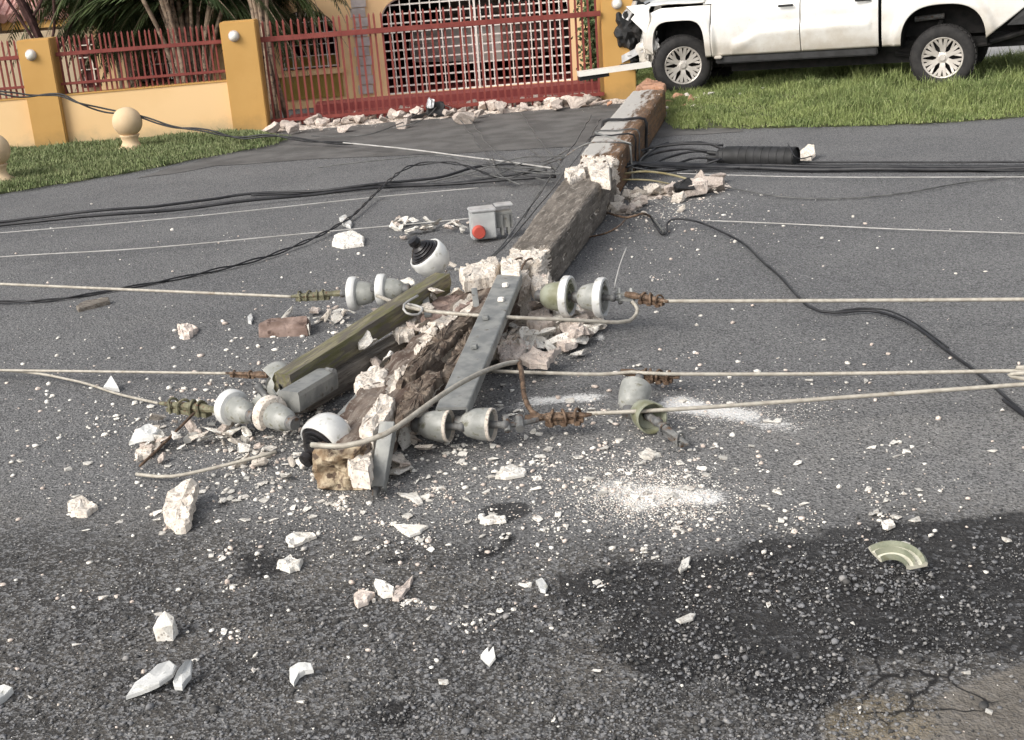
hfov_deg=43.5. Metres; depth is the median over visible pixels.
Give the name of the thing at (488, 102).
rubble chunk
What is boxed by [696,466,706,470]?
concrete chip
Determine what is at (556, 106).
rubble chunk
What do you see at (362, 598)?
concrete fragment
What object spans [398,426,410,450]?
concrete flake
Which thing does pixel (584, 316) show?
concrete flake
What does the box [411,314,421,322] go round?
concrete flake
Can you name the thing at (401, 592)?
concrete fragment
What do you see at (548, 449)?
concrete chip
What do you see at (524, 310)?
concrete flake
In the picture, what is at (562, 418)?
cable clamp
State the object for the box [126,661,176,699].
porcelain shard
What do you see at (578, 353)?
concrete flake
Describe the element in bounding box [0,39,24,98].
fence
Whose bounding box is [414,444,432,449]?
concrete flake
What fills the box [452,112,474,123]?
rubble block
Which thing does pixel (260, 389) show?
bell insulator
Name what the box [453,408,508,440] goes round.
bell insulator
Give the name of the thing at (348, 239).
concrete fragment
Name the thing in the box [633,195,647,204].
rubble chunk
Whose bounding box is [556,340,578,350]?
rubble slab
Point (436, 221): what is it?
concrete flake
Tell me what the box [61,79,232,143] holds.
wall
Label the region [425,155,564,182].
wire
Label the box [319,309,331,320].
concrete flake
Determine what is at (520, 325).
rubble fines
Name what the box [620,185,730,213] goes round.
rubble fines
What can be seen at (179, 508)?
fragment
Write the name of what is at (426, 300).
steel strap
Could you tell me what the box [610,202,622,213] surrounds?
rubble chunk
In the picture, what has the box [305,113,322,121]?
rubble chunk
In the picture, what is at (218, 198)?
cable
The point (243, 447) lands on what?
concrete flake
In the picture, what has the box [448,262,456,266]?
concrete flake
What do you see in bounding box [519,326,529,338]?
concrete flake
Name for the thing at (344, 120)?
rubble chunk
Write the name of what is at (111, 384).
porcelain shard
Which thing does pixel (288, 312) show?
concrete flake
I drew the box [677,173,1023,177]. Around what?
wire
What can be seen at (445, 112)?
rubble chunk
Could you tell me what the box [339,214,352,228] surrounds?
porcelain shard
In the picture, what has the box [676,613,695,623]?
concrete fragment
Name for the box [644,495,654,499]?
concrete chip
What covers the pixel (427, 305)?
concrete flake
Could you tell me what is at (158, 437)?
concrete flake
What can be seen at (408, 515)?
concrete chip
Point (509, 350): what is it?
rubble slab
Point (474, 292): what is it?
steel strap
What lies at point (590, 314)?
concrete flake
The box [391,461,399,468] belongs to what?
concrete flake
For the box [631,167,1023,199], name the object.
cable
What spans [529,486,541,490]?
concrete chip
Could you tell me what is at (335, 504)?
concrete chip
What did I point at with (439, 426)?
bell insulator
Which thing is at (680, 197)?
rubble block
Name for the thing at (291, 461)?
concrete flake
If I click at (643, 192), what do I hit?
rubble chunk
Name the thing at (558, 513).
concrete chip
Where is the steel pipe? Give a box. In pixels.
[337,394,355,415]
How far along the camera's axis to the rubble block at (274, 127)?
15.21 m
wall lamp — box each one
[25,49,35,60]
[228,30,238,41]
[612,0,621,8]
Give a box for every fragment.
[67,495,98,517]
[135,447,152,461]
[153,611,178,641]
[162,478,199,533]
[177,323,197,339]
[277,554,302,573]
[286,532,316,547]
[307,317,310,334]
[332,230,364,248]
[354,589,374,608]
[374,579,394,598]
[392,575,412,601]
[393,523,428,537]
[397,492,422,505]
[480,514,505,524]
[495,464,526,479]
[638,448,660,460]
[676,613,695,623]
[678,556,690,573]
[800,144,815,160]
[881,519,894,530]
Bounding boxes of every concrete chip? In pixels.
[83,461,92,464]
[153,509,162,515]
[218,497,225,502]
[238,494,249,498]
[239,518,250,521]
[258,498,268,502]
[331,502,340,506]
[352,536,362,540]
[401,513,412,518]
[420,493,430,499]
[438,679,448,684]
[456,458,464,463]
[457,451,467,455]
[526,582,531,587]
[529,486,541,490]
[532,515,542,521]
[533,475,541,480]
[534,454,545,458]
[543,446,552,451]
[555,511,561,516]
[565,398,574,402]
[583,476,594,480]
[592,579,601,583]
[597,491,607,494]
[629,494,638,498]
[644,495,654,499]
[669,491,678,497]
[671,526,679,529]
[678,398,687,402]
[683,486,694,490]
[695,494,702,501]
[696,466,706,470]
[718,455,726,459]
[773,418,781,422]
[778,517,784,522]
[793,460,801,464]
[890,514,901,519]
[908,516,920,521]
[985,708,992,714]
[1002,537,1011,541]
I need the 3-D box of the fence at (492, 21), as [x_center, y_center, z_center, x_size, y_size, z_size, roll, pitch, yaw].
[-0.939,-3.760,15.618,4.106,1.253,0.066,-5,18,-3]
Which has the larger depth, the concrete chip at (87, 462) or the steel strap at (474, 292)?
the steel strap at (474, 292)
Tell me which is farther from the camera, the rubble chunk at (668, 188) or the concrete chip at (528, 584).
the rubble chunk at (668, 188)
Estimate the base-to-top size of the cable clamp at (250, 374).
0.044 m
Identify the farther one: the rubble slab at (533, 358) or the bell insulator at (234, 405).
the rubble slab at (533, 358)
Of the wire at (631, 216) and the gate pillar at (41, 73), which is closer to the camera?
the wire at (631, 216)
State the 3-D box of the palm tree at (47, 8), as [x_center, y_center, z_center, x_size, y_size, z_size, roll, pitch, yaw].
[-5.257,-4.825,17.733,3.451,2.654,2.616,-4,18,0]
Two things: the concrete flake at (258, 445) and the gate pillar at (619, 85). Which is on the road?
the concrete flake at (258, 445)
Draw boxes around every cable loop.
[627,148,707,171]
[634,142,723,172]
[638,141,720,168]
[642,157,722,168]
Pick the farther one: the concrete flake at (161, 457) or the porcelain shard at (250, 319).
the porcelain shard at (250, 319)
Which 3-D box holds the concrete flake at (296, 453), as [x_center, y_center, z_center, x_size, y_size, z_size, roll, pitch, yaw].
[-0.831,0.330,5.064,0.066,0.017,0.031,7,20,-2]
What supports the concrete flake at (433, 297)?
on the crossarm at (341, 347)
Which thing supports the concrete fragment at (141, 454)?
on the road
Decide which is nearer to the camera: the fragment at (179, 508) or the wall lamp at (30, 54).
the fragment at (179, 508)
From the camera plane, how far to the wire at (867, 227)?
8.17 m
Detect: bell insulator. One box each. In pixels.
[214,389,253,425]
[251,382,282,405]
[252,395,300,431]
[263,361,286,394]
[340,276,374,310]
[370,273,410,305]
[410,410,463,442]
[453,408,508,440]
[534,275,576,317]
[571,277,615,317]
[618,373,651,418]
[630,399,666,433]
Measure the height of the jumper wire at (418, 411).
0.120 m
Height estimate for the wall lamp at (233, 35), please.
0.132 m
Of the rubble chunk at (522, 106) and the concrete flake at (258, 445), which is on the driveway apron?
the rubble chunk at (522, 106)
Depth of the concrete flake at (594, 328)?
6.38 m
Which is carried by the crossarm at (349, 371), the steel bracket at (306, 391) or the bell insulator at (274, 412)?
the steel bracket at (306, 391)
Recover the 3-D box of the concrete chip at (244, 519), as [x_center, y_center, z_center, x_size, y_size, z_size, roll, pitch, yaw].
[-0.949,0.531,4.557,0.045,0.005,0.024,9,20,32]
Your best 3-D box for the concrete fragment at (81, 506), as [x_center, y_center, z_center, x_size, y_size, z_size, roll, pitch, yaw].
[-1.600,0.503,4.758,0.093,0.029,0.193,-19,23,-37]
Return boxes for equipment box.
[467,201,512,239]
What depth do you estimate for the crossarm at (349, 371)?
5.88 m
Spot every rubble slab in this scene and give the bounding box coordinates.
[497,335,525,362]
[519,346,561,369]
[527,307,555,331]
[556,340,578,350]
[636,78,665,91]
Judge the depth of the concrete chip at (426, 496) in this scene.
4.63 m
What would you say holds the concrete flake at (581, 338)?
on the concrete flake at (585, 341)
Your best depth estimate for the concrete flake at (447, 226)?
9.01 m
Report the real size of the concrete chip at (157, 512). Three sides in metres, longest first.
0.043 x 0.028 x 0.009 m
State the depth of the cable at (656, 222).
8.73 m
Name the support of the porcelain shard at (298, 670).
on the road
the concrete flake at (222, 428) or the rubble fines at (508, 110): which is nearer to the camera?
the concrete flake at (222, 428)
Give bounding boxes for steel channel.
[436,275,521,412]
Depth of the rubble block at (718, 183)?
9.77 m
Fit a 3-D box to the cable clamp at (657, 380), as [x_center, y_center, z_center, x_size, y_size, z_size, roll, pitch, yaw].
[0.594,0.022,5.538,0.260,0.062,0.065,3,19,21]
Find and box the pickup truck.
[614,0,1023,91]
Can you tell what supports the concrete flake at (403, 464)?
on the concrete flake at (396, 471)
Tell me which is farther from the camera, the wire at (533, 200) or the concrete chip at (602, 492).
the wire at (533, 200)
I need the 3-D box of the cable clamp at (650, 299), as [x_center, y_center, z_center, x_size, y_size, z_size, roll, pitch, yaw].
[0.657,-0.351,6.280,0.242,0.063,0.066,9,22,36]
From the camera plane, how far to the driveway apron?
13.78 m
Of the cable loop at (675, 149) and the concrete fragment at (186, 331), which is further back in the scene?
the cable loop at (675, 149)
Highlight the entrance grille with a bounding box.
[382,0,570,94]
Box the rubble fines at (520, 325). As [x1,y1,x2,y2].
[496,322,530,359]
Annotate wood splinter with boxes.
[76,297,109,311]
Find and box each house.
[0,0,90,33]
[208,0,600,122]
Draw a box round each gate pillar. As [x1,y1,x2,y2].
[16,37,68,146]
[219,19,270,130]
[596,0,636,99]
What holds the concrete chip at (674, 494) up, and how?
on the road
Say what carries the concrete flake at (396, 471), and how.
on the road
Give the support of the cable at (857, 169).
on the road
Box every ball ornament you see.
[0,135,14,181]
[112,107,143,150]
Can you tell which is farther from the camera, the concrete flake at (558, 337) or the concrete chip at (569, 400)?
the concrete flake at (558, 337)
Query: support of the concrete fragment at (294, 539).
on the road
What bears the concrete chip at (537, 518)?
on the road
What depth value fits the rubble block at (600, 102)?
15.64 m
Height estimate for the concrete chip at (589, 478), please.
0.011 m
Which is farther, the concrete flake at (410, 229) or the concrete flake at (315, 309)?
the concrete flake at (410, 229)
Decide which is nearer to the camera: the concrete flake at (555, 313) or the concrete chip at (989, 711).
the concrete chip at (989, 711)
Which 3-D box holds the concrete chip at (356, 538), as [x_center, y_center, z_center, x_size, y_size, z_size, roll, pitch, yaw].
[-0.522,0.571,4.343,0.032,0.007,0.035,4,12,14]
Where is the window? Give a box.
[278,10,343,77]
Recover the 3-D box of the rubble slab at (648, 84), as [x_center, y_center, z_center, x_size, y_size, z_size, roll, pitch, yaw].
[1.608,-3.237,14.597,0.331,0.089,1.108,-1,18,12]
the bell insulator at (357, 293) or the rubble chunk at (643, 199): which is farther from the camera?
the rubble chunk at (643, 199)
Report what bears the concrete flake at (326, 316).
on the road
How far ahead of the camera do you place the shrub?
16.90 m
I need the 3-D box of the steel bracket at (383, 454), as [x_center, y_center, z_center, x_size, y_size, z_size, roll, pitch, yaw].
[-0.478,0.323,4.726,0.058,0.213,0.233,0,19,13]
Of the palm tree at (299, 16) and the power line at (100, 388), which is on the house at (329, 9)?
the palm tree at (299, 16)
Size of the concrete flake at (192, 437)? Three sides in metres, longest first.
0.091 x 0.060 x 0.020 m
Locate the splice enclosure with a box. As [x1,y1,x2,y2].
[705,146,799,164]
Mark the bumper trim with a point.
(588, 74)
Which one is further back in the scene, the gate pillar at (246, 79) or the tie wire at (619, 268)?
the gate pillar at (246, 79)
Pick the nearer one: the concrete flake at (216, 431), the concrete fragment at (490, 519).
the concrete fragment at (490, 519)
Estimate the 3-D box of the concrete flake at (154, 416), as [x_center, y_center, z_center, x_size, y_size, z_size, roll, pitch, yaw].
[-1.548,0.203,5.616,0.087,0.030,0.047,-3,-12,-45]
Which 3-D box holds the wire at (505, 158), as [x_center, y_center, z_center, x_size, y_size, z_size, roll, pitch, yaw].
[-0.163,-2.224,12.444,0.157,0.160,5.147,-7,18,-7]
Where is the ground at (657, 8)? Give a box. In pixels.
[291,0,663,109]
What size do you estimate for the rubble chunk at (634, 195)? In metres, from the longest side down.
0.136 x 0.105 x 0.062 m
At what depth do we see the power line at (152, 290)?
7.21 m
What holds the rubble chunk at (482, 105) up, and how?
on the rubble fines at (508, 110)
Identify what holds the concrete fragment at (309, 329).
on the road
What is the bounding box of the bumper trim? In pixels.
[577,61,651,80]
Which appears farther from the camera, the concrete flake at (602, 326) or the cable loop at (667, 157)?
the cable loop at (667, 157)
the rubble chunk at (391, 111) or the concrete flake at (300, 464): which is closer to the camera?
the concrete flake at (300, 464)
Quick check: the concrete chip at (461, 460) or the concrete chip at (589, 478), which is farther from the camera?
the concrete chip at (461, 460)
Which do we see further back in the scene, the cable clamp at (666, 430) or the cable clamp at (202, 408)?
the cable clamp at (202, 408)
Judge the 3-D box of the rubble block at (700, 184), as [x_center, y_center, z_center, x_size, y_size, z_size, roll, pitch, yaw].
[1.367,-1.370,9.636,0.218,0.125,0.160,-10,19,0]
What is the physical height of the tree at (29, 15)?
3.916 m
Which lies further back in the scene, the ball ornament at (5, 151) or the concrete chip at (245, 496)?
the ball ornament at (5, 151)
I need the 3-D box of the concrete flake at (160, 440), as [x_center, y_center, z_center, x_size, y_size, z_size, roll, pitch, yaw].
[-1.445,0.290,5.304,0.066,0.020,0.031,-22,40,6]
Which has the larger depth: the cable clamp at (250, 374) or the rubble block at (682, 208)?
the rubble block at (682, 208)
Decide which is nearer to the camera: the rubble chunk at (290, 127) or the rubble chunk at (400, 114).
the rubble chunk at (290, 127)
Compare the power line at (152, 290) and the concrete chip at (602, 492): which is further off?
the power line at (152, 290)
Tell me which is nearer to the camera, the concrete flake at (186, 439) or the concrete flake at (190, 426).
the concrete flake at (186, 439)
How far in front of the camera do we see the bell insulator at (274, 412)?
5.17 m
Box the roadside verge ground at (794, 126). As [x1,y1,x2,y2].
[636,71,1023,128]
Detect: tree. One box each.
[6,0,75,92]
[6,0,201,87]
[39,0,351,90]
[166,0,356,118]
[297,0,317,41]
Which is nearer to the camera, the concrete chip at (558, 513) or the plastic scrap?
the concrete chip at (558, 513)
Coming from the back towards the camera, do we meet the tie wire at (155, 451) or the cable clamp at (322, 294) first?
the cable clamp at (322, 294)
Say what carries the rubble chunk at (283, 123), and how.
on the rubble fines at (508, 110)
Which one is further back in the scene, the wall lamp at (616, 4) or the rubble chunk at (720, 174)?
the wall lamp at (616, 4)
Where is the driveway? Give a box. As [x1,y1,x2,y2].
[986,45,1023,57]
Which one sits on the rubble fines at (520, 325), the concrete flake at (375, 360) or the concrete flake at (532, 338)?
the concrete flake at (532, 338)
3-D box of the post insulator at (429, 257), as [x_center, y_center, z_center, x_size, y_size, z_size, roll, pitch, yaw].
[-0.451,-0.611,6.816,0.210,0.249,0.210,-49,30,-8]
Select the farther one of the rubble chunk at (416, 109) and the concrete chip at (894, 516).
the rubble chunk at (416, 109)
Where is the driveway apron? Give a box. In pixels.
[139,99,743,177]
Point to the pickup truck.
(685, 44)
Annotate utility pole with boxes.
[312,89,665,489]
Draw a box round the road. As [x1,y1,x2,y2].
[0,85,1023,739]
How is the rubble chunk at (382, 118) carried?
on the rubble fines at (508, 110)
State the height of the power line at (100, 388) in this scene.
0.054 m
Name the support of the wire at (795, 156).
on the splice enclosure
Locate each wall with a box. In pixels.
[0,25,212,97]
[0,97,34,147]
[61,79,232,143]
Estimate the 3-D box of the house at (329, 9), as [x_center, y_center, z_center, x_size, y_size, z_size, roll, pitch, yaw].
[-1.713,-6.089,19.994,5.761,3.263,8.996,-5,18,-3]
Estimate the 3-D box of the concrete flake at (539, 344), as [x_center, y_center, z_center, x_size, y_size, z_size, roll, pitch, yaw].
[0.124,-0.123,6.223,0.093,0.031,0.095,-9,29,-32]
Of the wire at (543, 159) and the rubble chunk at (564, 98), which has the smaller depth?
the wire at (543, 159)
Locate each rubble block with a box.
[263,121,279,132]
[337,125,350,132]
[396,118,410,128]
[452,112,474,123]
[544,97,560,107]
[567,96,586,108]
[591,99,609,105]
[671,191,686,202]
[677,205,685,212]
[684,177,707,196]
[703,176,724,191]
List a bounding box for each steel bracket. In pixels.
[278,367,337,412]
[371,421,396,495]
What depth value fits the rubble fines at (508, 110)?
15.58 m
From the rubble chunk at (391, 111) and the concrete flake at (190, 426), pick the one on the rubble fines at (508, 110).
the rubble chunk at (391, 111)
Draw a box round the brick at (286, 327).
[258,316,309,337]
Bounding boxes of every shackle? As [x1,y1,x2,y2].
[497,414,538,432]
[614,288,634,303]
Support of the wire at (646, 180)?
on the road
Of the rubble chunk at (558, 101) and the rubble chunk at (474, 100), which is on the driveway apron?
the rubble chunk at (558, 101)
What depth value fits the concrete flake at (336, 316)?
6.97 m
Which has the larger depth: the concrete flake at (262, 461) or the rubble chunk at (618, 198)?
the rubble chunk at (618, 198)
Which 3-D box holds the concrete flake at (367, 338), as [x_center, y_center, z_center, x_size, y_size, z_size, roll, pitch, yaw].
[-0.684,-0.139,5.910,0.089,0.027,0.160,-36,32,-2]
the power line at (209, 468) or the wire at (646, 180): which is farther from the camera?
the wire at (646, 180)
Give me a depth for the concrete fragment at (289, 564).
4.17 m
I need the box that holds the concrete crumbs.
[0,110,1023,739]
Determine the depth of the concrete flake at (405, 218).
9.37 m
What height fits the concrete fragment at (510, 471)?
0.026 m
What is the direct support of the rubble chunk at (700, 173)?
on the road
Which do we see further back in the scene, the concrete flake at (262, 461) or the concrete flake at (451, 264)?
the concrete flake at (451, 264)
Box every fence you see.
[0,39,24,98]
[55,24,224,93]
[260,0,603,123]
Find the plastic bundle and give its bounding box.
[411,97,444,118]
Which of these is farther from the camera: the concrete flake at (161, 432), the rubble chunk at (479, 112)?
the rubble chunk at (479, 112)
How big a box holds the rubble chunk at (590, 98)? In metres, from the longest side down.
0.176 x 0.130 x 0.112 m
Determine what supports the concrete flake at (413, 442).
on the road
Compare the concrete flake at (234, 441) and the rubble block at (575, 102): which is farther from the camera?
the rubble block at (575, 102)
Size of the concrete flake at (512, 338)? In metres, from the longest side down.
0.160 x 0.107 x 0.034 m
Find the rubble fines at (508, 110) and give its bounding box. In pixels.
[259,98,625,131]
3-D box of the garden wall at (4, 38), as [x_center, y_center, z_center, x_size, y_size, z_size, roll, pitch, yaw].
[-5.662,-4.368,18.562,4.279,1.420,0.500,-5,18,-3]
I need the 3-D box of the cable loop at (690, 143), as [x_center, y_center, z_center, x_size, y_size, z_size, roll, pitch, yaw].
[1.407,-1.835,11.019,0.795,0.131,0.867,-1,18,11]
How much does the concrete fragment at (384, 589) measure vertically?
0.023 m
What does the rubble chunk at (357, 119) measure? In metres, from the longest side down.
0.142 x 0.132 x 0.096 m
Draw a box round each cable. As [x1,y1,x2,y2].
[0,91,352,144]
[0,161,500,303]
[0,163,550,222]
[0,175,555,226]
[251,169,546,196]
[625,161,1023,167]
[627,162,1023,166]
[629,160,1023,171]
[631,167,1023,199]
[631,211,664,232]
[639,163,1023,170]
[651,218,1023,416]
[836,307,948,347]
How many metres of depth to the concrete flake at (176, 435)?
5.27 m
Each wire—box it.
[0,187,478,233]
[0,218,468,256]
[139,412,194,466]
[310,360,518,448]
[311,110,420,136]
[316,155,557,168]
[343,142,551,168]
[375,294,638,323]
[388,105,451,128]
[402,295,422,315]
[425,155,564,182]
[451,148,568,177]
[460,120,511,182]
[468,115,590,275]
[470,120,552,172]
[482,157,559,174]
[482,158,559,178]
[491,155,520,185]
[493,119,600,256]
[510,169,552,182]
[517,359,543,419]
[520,113,562,166]
[524,181,548,217]
[528,149,557,171]
[560,141,632,160]
[589,219,626,237]
[606,212,650,218]
[613,247,626,288]
[622,179,669,183]
[624,170,685,178]
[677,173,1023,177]
[704,220,1023,233]
[787,143,811,158]
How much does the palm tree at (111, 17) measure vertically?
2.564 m
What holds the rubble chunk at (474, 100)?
on the rubble fines at (508, 110)
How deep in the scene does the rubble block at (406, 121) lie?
14.78 m
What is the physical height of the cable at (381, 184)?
0.092 m
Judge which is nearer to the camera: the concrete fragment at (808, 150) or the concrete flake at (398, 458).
the concrete flake at (398, 458)
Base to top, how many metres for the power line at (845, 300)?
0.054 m
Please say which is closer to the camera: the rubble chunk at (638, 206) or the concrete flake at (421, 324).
the concrete flake at (421, 324)
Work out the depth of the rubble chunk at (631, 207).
9.17 m
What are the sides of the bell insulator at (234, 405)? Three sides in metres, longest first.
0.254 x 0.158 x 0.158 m
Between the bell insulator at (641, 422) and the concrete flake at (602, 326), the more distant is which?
the concrete flake at (602, 326)
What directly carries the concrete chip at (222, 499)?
on the road
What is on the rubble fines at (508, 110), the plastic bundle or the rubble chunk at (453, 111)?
the plastic bundle
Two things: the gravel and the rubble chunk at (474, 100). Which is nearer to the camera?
the gravel
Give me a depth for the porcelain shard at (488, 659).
3.52 m
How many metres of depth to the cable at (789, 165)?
10.26 m
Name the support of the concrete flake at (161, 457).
on the road
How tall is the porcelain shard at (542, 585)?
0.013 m
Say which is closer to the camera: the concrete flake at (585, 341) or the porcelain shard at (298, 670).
the porcelain shard at (298, 670)
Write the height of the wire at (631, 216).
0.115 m
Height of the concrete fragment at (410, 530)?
0.013 m
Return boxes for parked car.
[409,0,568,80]
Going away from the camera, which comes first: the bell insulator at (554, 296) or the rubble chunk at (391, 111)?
the bell insulator at (554, 296)
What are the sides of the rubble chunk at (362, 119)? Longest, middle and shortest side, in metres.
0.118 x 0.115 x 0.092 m
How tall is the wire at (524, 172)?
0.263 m
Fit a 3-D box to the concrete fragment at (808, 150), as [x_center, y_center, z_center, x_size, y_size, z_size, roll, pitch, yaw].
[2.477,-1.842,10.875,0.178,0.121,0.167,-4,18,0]
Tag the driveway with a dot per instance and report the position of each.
(994, 50)
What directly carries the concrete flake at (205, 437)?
on the road
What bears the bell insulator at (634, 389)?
on the road
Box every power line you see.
[0,283,290,297]
[0,369,230,374]
[15,372,158,404]
[135,450,276,477]
[492,365,1023,375]
[587,371,1023,415]
[666,297,1023,302]
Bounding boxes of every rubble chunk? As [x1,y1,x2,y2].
[280,120,288,128]
[285,122,298,133]
[303,119,314,125]
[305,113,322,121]
[315,118,326,126]
[341,117,348,123]
[353,116,361,122]
[355,115,364,122]
[379,115,386,121]
[387,108,395,115]
[392,110,405,118]
[403,113,411,119]
[409,106,423,113]
[442,109,451,115]
[450,108,456,115]
[457,107,465,111]
[466,99,477,110]
[474,109,484,116]
[478,101,486,109]
[485,100,495,110]
[487,102,495,110]
[494,101,504,113]
[519,102,527,109]
[551,99,562,109]
[552,104,562,108]
[561,95,571,103]
[583,94,597,104]
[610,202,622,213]
[614,195,624,202]
[619,205,627,212]
[621,190,629,199]
[625,203,635,214]
[628,193,641,201]
[630,190,647,194]
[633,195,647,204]
[635,204,642,209]
[645,183,660,194]
[652,184,663,193]
[663,182,675,194]
[694,170,704,177]
[709,172,726,177]
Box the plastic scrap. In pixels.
[673,177,695,192]
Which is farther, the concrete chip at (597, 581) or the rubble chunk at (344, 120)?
the rubble chunk at (344, 120)
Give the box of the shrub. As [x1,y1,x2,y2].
[564,0,598,81]
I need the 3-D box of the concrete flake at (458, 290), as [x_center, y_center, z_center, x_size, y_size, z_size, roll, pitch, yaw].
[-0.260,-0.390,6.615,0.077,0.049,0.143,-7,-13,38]
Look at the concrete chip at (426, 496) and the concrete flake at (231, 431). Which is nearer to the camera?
the concrete chip at (426, 496)
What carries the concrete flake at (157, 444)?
on the road
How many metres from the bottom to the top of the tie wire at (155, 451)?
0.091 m
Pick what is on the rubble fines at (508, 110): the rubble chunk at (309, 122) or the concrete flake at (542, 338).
the rubble chunk at (309, 122)
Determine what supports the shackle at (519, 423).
attached to the bell insulator at (480, 423)
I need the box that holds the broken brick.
[673,93,684,98]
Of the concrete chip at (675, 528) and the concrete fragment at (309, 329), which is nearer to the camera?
the concrete chip at (675, 528)
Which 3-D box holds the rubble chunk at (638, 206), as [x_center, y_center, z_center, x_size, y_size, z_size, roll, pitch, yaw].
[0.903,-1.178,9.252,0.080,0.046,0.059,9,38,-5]
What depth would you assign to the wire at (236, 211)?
10.28 m
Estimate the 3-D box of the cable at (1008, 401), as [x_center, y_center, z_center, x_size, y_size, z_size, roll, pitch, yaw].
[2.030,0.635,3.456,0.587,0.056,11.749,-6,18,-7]
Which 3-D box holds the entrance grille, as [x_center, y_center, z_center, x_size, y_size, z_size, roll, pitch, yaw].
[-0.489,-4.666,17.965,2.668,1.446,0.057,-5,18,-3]
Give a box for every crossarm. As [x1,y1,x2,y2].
[272,272,450,391]
[294,332,418,414]
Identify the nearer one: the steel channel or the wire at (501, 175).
the steel channel
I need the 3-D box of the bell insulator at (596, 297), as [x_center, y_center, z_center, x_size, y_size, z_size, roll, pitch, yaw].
[0.416,-0.364,6.360,0.193,0.202,0.212,-18,22,-35]
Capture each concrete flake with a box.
[139,443,154,448]
[149,413,165,420]
[151,429,164,448]
[153,435,163,439]
[153,441,160,449]
[155,436,168,442]
[157,452,165,462]
[171,430,180,439]
[183,432,196,442]
[185,419,196,432]
[188,431,208,440]
[200,434,212,439]
[208,429,221,433]
[216,422,234,434]
[223,427,240,434]
[227,438,241,444]
[231,452,249,467]
[238,443,250,451]
[241,426,251,436]
[241,435,249,443]
[251,457,267,465]
[254,442,263,448]
[264,445,276,450]
[280,473,292,476]
[281,306,292,317]
[288,456,295,466]
[293,452,300,455]
[296,457,304,468]
[309,307,320,312]
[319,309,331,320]
[324,312,328,322]
[331,311,342,323]
[358,330,372,349]
[370,356,383,368]
[379,351,393,366]
[389,222,401,230]
[389,465,413,474]
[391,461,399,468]
[392,453,404,463]
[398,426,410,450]
[398,434,417,444]
[399,462,411,467]
[401,277,414,286]
[403,216,407,225]
[404,227,415,232]
[406,321,422,331]
[408,217,418,221]
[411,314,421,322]
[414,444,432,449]
[415,319,430,327]
[420,302,433,313]
[428,287,443,293]
[430,218,441,225]
[430,292,436,300]
[444,224,452,228]
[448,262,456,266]
[450,287,463,294]
[452,221,466,227]
[492,342,505,359]
[498,336,516,344]
[505,328,516,338]
[509,323,518,328]
[517,305,530,322]
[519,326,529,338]
[523,303,532,310]
[523,335,536,352]
[526,301,542,308]
[529,327,555,336]
[536,336,546,341]
[536,340,544,347]
[544,344,552,350]
[545,332,580,347]
[548,342,555,348]
[552,313,562,326]
[553,306,579,315]
[559,322,570,331]
[563,327,594,338]
[566,323,583,338]
[569,348,586,355]
[570,313,589,324]
[571,325,585,341]
[578,336,588,343]
[582,310,594,317]
[587,316,606,329]
[589,325,598,332]
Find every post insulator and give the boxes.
[299,412,350,466]
[408,235,449,276]
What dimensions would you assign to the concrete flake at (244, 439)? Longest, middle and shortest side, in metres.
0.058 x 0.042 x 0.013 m
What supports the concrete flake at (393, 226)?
on the road
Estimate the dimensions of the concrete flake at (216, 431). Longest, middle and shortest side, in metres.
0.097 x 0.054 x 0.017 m
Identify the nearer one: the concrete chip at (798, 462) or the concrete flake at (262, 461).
the concrete chip at (798, 462)
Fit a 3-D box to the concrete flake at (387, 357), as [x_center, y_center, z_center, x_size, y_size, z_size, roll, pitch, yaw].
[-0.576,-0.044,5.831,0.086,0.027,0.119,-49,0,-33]
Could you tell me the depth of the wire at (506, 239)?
8.80 m
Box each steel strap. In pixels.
[423,297,431,316]
[471,288,478,306]
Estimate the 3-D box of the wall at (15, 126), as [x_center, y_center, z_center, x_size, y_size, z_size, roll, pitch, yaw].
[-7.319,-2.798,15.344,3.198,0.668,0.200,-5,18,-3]
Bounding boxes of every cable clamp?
[159,397,213,417]
[225,369,268,378]
[291,289,344,301]
[524,407,591,427]
[620,368,679,384]
[624,291,668,307]
[647,414,689,447]
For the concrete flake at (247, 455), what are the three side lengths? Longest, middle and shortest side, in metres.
0.087 x 0.047 x 0.030 m
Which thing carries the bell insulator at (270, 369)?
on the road
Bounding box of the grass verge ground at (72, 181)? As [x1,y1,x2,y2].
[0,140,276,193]
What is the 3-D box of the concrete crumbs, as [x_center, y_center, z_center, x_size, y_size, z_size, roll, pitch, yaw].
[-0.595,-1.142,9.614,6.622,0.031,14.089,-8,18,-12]
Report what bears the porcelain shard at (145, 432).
on the road
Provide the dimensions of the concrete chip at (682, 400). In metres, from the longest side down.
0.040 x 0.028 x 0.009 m
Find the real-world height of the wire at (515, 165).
0.320 m
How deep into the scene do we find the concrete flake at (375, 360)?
5.91 m
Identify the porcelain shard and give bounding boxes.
[0,684,13,704]
[103,376,119,391]
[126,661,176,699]
[129,424,158,445]
[173,660,192,690]
[248,313,252,324]
[289,662,313,686]
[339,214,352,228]
[481,646,495,666]
[536,578,547,593]
[868,540,927,569]
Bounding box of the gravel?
[0,509,1023,739]

